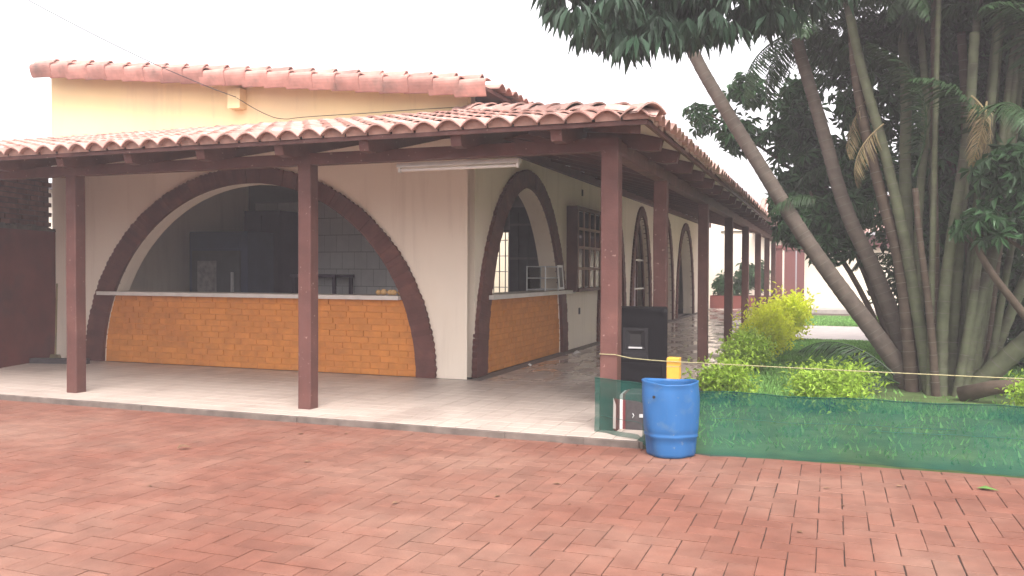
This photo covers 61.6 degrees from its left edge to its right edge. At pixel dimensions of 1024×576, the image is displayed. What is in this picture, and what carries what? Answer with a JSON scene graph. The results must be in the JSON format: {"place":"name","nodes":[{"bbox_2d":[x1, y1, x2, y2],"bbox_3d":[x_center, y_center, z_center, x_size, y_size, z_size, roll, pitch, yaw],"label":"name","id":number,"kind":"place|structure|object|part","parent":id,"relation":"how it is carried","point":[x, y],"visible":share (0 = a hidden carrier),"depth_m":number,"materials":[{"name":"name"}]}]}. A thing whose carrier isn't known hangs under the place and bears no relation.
{"place":"outdoors","nodes":[
{"label":"outdoors","id":0,"kind":"place"},
{"bbox_2d":[49,183,51,228],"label":"neighbour building","id":1,"kind":"structure","parent":0,"point":[50,208],"depth_m":22.63,"materials":[{"name":"paint"}]},
{"bbox_2d":[189,231,273,292],"bbox_3d":[-5.180,0.041,15.764,1.280,2.130,0.870,1,1,20],"label":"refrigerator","id":2,"kind":"object","parent":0,"point":[231,261],"visible":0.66,"depth_m":15.41,"materials":[{"name":"metal"}]},
{"bbox_3d":[-5.313,0.097,15.408,1.040,1.530,0.028,1,1,20],"label":"door","id":3,"kind":"part","parent":2,"relation":"part of","materials":[{"name":"grey metal"}]},
{"bbox_2d":[244,210,297,292],"bbox_3d":[-4.781,-0.218,17.116,0.840,2.600,0.750,1,1,20],"label":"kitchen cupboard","id":4,"kind":"object","parent":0,"point":[282,225],"visible":0.24,"depth_m":16.80,"materials":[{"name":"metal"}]},
{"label":"door","id":5,"kind":"part","parent":4,"relation":"part of","materials":[{"name":"metal"}]},
{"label":"door","id":6,"kind":"part","parent":4,"relation":"part of","materials":[{"name":"metal"}]},
{"bbox_2d":[0,308,751,449],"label":"terrace floor","id":7,"kind":"structure","parent":0,"point":[551,398],"depth_m":9.89,"materials":[{"name":"tile"}]},
{"bbox_2d":[49,284,60,357],"bbox_3d":[-7.095,0.559,13.305,0.408,1.253,0.195,1,2,49],"label":"broom","id":8,"kind":"object","parent":7,"relation":"on","point":[55,355],"visible":0.55,"depth_m":13.35,"materials":[{"name":"brown wood"}]},
{"bbox_2d":[29,358,89,363],"bbox_3d":[-6.851,1.102,12.996,0.922,0.085,0.122,0,1,9],"label":"plank","id":9,"kind":"object","parent":7,"relation":"on","point":[50,360],"visible":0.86,"depth_m":12.96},
{"bbox_2d":[0,101,776,430],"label":"porch","id":10,"kind":"object","parent":7,"relation":"on","point":[656,157],"visible":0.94,"depth_m":8.86,"materials":[{"name":"brown wood"}]},
{"bbox_2d":[28,0,453,118],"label":"overhead wire","id":11,"kind":"object","parent":10,"relation":"attached to","point":[221,91],"visible":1,"depth_m":12.10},
{"bbox_2d":[396,158,520,172],"bbox_3d":[-0.534,-1.199,8.395,1.300,0.090,0.090,1,1,20],"label":"fluorescent lamp","id":12,"kind":"object","parent":10,"relation":"hanging from","point":[464,164],"visible":1,"depth_m":8.36,"materials":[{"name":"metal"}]},
{"bbox_2d":[602,354,1023,378],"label":"rope","id":13,"kind":"object","parent":10,"relation":"attached to","point":[817,369],"visible":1,"depth_m":7.08,"materials":[{"name":"beige fabric"}]},
{"bbox_2d":[620,399,642,429],"bbox_3d":[1.229,1.109,7.842,0.445,0.330,0.345,1,1,16],"label":"equipment case","id":14,"kind":"object","parent":7,"relation":"on","point":[631,410],"visible":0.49,"depth_m":7.72,"materials":[{"name":"metal"}]},
{"bbox_2d":[621,306,667,382],"bbox_3d":[1.361,0.722,9.284,0.668,1.030,0.516,1,1,14],"label":"loudspeaker","id":15,"kind":"object","parent":7,"relation":"on","point":[644,330],"visible":0.57,"depth_m":9.03,"materials":[{"name":"black metal"}]},
{"bbox_2d":[710,258,770,308],"bbox_3d":[9.134,-0.201,34.204,2.388,2.001,1.280,1,1,20],"label":"planter","id":16,"kind":"object","parent":7,"relation":"on","point":[717,301],"visible":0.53,"depth_m":33.89,"materials":[{"name":"plant"}]},
{"bbox_2d":[0,0,914,281],"label":"sky","id":17,"kind":"structure","parent":0,"point":[505,42],"materials":[{"name":"white"}]},
{"bbox_2d":[0,400,1023,575],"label":"paving","id":18,"kind":"structure","parent":0,"point":[220,496],"depth_m":5.38,"materials":[{"name":"red brick"}]},
{"bbox_2d":[177,444,190,448],"bbox_3d":[-2.706,1.312,7.099,0.121,0.040,0.054,-1,1,-35],"label":"curled leaf","id":19,"kind":"object","parent":18,"relation":"on","point":[181,445],"visible":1,"depth_m":7.09,"materials":[{"name":"beige plant"}]},
{"bbox_2d":[641,378,699,458],"bbox_3d":[1.290,1.048,6.977,0.460,0.610,0.428,1,1,20],"label":"barrel","id":20,"kind":"object","parent":18,"relation":"on","point":[671,410],"visible":1,"depth_m":6.81,"materials":[{"name":"blue plastic"}]},
{"bbox_2d":[666,357,680,378],"bbox_3d":[1.435,0.997,7.615,0.114,0.765,0.104,1,1,20],"label":"stake","id":21,"kind":"object","parent":20,"relation":"on","point":[673,370],"visible":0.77,"depth_m":7.56,"materials":[{"name":"wood"}]},
{"bbox_2d":[594,377,1023,475],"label":"shade net","id":22,"kind":"object","parent":18,"relation":"on","point":[981,438],"visible":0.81,"depth_m":6.67,"materials":[{"name":"fabric"}]},
{"bbox_2d":[978,485,998,490],"bbox_3d":[3.252,1.367,5.867,0.132,0.018,0.061,1,1,16],"label":"green leaf","id":23,"kind":"object","parent":18,"relation":"on","point":[986,487],"visible":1,"depth_m":5.87,"materials":[{"name":"green plant"}]},
{"bbox_2d":[793,325,868,340],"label":"garden path","id":24,"kind":"structure","parent":0,"point":[834,332],"depth_m":20.52,"materials":[{"name":"beige concrete"}]},
{"bbox_2d":[795,282,876,315],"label":"ground","id":25,"kind":"structure","parent":0,"point":[823,314],"depth_m":32.12,"materials":[{"name":"beige concrete"}]},
{"bbox_2d":[0,166,55,367],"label":"boundary wall","id":26,"kind":"structure","parent":25,"relation":"on","point":[27,283],"depth_m":12.98,"materials":[{"name":"paint"}]},
{"bbox_2d":[29,59,710,379],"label":"house","id":27,"kind":"structure","parent":25,"relation":"on","point":[449,256],"depth_m":12.77,"materials":[{"name":"paint"}]},
{"bbox_2d":[290,274,353,293],"bbox_3d":[-3.697,0.413,16.750,1.000,1.360,0.700,1,1,20],"label":"work table","id":28,"kind":"object","parent":27,"relation":"on","point":[332,276],"visible":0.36,"depth_m":16.55,"materials":[{"name":"grey metal"}]},
{"bbox_2d":[380,289,386,294],"bbox_3d":[-1.746,0.054,11.685,0.104,0.083,0.087,1,1,20],"label":"bread roll","id":29,"kind":"object","parent":27,"relation":"on","point":[383,291],"visible":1,"depth_m":11.66,"materials":[{"name":"beige food"}]},
{"bbox_2d":[509,207,538,291],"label":"wall","id":30,"kind":"structure","parent":27,"relation":"in","point":[523,252],"depth_m":15.75,"materials":[{"name":"paint"}]},
{"bbox_2d":[526,265,563,291],"bbox_3d":[0.576,-0.171,14.594,0.360,0.440,1.002,1,1,20],"label":"display case","id":31,"kind":"object","parent":27,"relation":"on","point":[533,277],"visible":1,"depth_m":14.55,"materials":[{"name":"metal"}]},
{"bbox_2d":[566,206,600,291],"bbox_3d":[1.520,-0.722,16.539,0.218,1.540,2.520,1,1,20],"label":"bay window","id":32,"kind":"structure","parent":27,"relation":"in","point":[583,258],"depth_m":15.75,"materials":[{"name":"brown wood"}]},
{"bbox_2d":[634,225,644,305],"bbox_3d":[3.092,-0.390,21.466,0.060,2.820,2.100,1,1,20],"label":"arched window","id":33,"kind":"structure","parent":27,"relation":"in","point":[641,259],"depth_m":21.99,"materials":[{"name":"brown wood"}]},
{"bbox_2d":[709,223,783,308],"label":"corridor end wall","id":34,"kind":"structure","parent":25,"relation":"on","point":[716,251],"depth_m":35.56,"materials":[{"name":"paint"}]},
{"bbox_2d":[713,337,1023,404],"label":"lawn grass","id":35,"kind":"structure","parent":0,"point":[769,377],"depth_m":13.36,"materials":[{"name":"green plant"}]},
{"bbox_2d":[753,195,1022,314],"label":"building","id":36,"kind":"structure","parent":0,"point":[826,300],"depth_m":34.05,"materials":[{"name":"paint"}]},
{"bbox_2d":[761,373,1023,477],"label":"lawn","id":37,"kind":"structure","parent":0,"point":[909,396],"depth_m":10.24,"materials":[{"name":"plant"}]},
{"bbox_2d":[681,350,761,392],"bbox_3d":[2.427,1.054,9.912,0.922,0.726,1.095,0,1,-3],"label":"shrub","id":38,"kind":"object","parent":37,"relation":"on","point":[733,379],"visible":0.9,"depth_m":9.76,"materials":[{"name":"green plant"}]},
{"bbox_2d":[530,0,932,74],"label":"mango tree","id":39,"kind":"object","parent":37,"relation":"on","point":[629,31],"visible":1,"depth_m":7.51,"materials":[{"name":"green plant"}]},
{"bbox_2d":[704,322,782,371],"bbox_3d":[3.471,0.921,12.836,1.133,0.828,1.051,1,1,20],"label":"golden shrub","id":40,"kind":"object","parent":37,"relation":"on","point":[744,344],"visible":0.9,"depth_m":12.63,"materials":[{"name":"green plant"}]},
{"bbox_2d":[729,304,798,358],"bbox_3d":[4.247,0.760,14.579,1.216,1.008,1.139,0,1,-30],"label":"golden shrub","id":41,"kind":"object","parent":37,"relation":"on","point":[764,323],"visible":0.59,"depth_m":14.38,"materials":[{"name":"green plant"}]},
{"bbox_2d":[736,289,806,350],"bbox_3d":[4.926,0.678,16.304,1.315,1.324,1.377,1,1,20],"label":"golden shrub","id":42,"kind":"object","parent":37,"relation":"on","point":[781,309],"visible":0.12,"depth_m":16.16,"materials":[{"name":"yellow plant"}]},
{"bbox_2d":[749,281,819,339],"bbox_3d":[5.850,0.528,18.403,1.482,1.338,1.244,1,1,20],"label":"golden shrub","id":43,"kind":"object","parent":37,"relation":"on","point":[800,312],"visible":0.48,"depth_m":18.13,"materials":[{"name":"yellow plant"}]},
{"bbox_2d":[682,71,890,338],"bbox_3d":[4.378,-1.059,13.552,3.396,4.715,1.208,1,1,20],"label":"umbrella tree","id":44,"kind":"object","parent":37,"relation":"on","point":[791,131],"visible":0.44,"depth_m":13.31,"materials":[{"name":"green plant"}]},
{"bbox_2d":[689,51,904,389],"bbox_3d":[3.133,-2.411,11.961,4.709,7.535,3.367,1,1,20],"label":"palm tree","id":45,"kind":"object","parent":37,"relation":"on","point":[878,338],"visible":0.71,"depth_m":11.46,"materials":[{"name":"brown plant"}]},
{"bbox_2d":[702,0,901,353],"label":"palm tree","id":46,"kind":"object","parent":37,"relation":"on","point":[799,49],"visible":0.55,"depth_m":11.63,"materials":[{"name":"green plant"}]},
{"bbox_2d":[765,147,898,324],"bbox_3d":[4.582,-0.361,12.249,1.890,3.365,1.031,1,1,20],"label":"umbrella tree","id":47,"kind":"object","parent":37,"relation":"on","point":[820,218],"visible":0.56,"depth_m":12.11,"materials":[{"name":"green plant"}]},
{"bbox_2d":[777,350,894,398],"bbox_3d":[3.549,1.047,9.448,1.244,0.716,1.270,1,1,20],"label":"shrub","id":48,"kind":"object","parent":37,"relation":"on","point":[822,384],"visible":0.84,"depth_m":9.28,"materials":[{"name":"green plant"}]},
{"bbox_2d":[768,0,1023,401],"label":"palm clump","id":49,"kind":"object","parent":37,"relation":"on","point":[968,340],"visible":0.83,"depth_m":10.69,"materials":[{"name":"green plant"}]},
{"bbox_2d":[808,11,1023,258],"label":"umbrella tree","id":50,"kind":"object","parent":37,"relation":"on","point":[948,156],"visible":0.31,"depth_m":11.87,"materials":[{"name":"green plant"}]},
{"bbox_2d":[808,0,1023,73],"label":"broadleaf tree","id":51,"kind":"object","parent":37,"relation":"on","point":[876,32],"visible":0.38,"depth_m":11.49,"materials":[{"name":"green plant"}]},
{"bbox_2d":[865,21,1020,345],"bbox_3d":[7.468,-1.802,14.665,3.018,7.470,3.061,1,1,20],"label":"broadleaf tree","id":52,"kind":"object","parent":37,"relation":"on","point":[880,236],"visible":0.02,"depth_m":14.60,"materials":[{"name":"green plant"}]},
{"bbox_2d":[940,14,1023,364],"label":"broadleaf tree","id":53,"kind":"object","parent":37,"relation":"on","point":[1017,328],"visible":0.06,"depth_m":13.10,"materials":[{"name":"green plant"}]},
{"bbox_2d":[948,132,1023,320],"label":"umbrella tree","id":54,"kind":"object","parent":37,"relation":"on","point":[999,177],"visible":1,"depth_m":9.74,"materials":[{"name":"green plant"}]},
{"bbox_2d":[995,369,1023,406],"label":"shrub","id":55,"kind":"object","parent":37,"relation":"on","point":[1018,401],"visible":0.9,"depth_m":8.72,"materials":[{"name":"green plant"}]},
{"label":"far lawn","id":56,"kind":"structure","parent":0,"visible":0},
{"bbox_2d":[805,315,877,326],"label":"lawn grass","id":57,"kind":"structure","parent":56,"relation":"on","point":[838,320],"depth_m":25.67,"materials":[{"name":"green plant"}]}
]}

